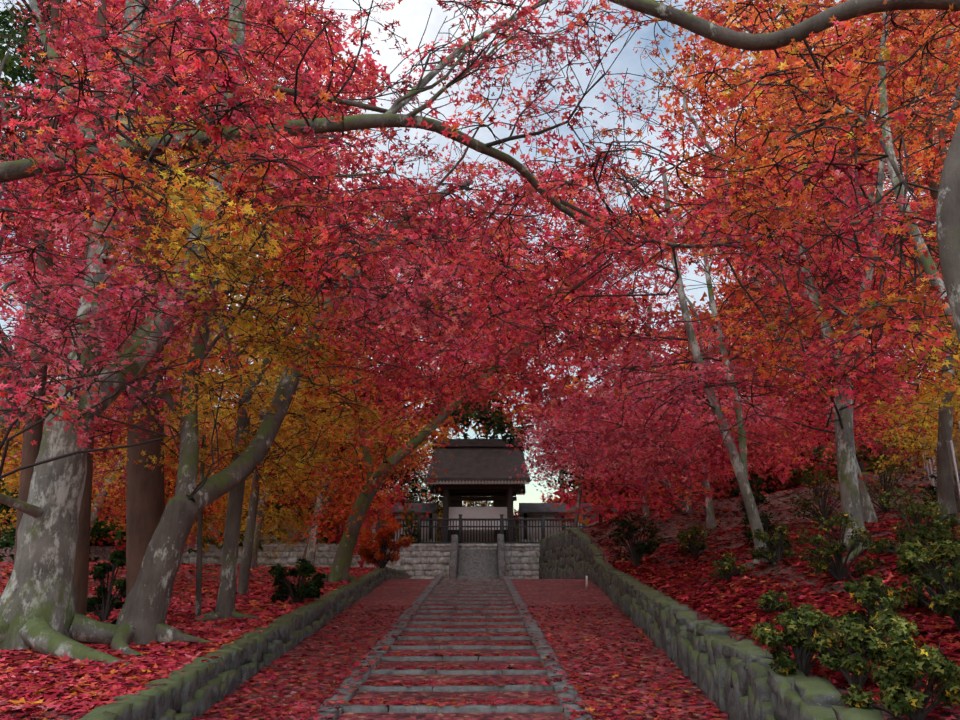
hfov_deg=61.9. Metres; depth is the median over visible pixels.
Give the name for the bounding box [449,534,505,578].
terrace stair stones
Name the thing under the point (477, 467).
temple gate
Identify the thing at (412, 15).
sky
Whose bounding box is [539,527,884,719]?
stone wall
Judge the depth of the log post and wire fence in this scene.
14.65 m
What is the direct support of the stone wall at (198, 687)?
on the ground
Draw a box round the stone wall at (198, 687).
[77,567,405,719]
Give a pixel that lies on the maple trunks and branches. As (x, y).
(44, 602)
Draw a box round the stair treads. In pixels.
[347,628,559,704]
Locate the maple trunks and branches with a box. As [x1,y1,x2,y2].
[0,0,959,666]
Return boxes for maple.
[0,0,959,567]
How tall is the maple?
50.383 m
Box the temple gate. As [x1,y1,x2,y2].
[426,439,529,541]
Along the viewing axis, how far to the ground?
11.00 m
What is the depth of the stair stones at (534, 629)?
9.50 m
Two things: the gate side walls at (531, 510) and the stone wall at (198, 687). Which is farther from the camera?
the gate side walls at (531, 510)
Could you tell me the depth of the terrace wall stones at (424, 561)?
35.77 m
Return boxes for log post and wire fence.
[586,421,959,589]
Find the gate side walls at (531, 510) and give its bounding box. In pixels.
[193,503,642,543]
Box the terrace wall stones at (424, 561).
[180,543,539,578]
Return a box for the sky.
[0,0,951,517]
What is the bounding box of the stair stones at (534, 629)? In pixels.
[310,575,592,719]
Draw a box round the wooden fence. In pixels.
[376,514,585,543]
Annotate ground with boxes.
[0,467,959,719]
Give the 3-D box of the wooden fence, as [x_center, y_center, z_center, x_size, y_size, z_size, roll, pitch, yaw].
[0.049,7.804,36.605,9.670,1.445,0.170,0,-17,0]
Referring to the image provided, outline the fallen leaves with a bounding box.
[0,469,959,719]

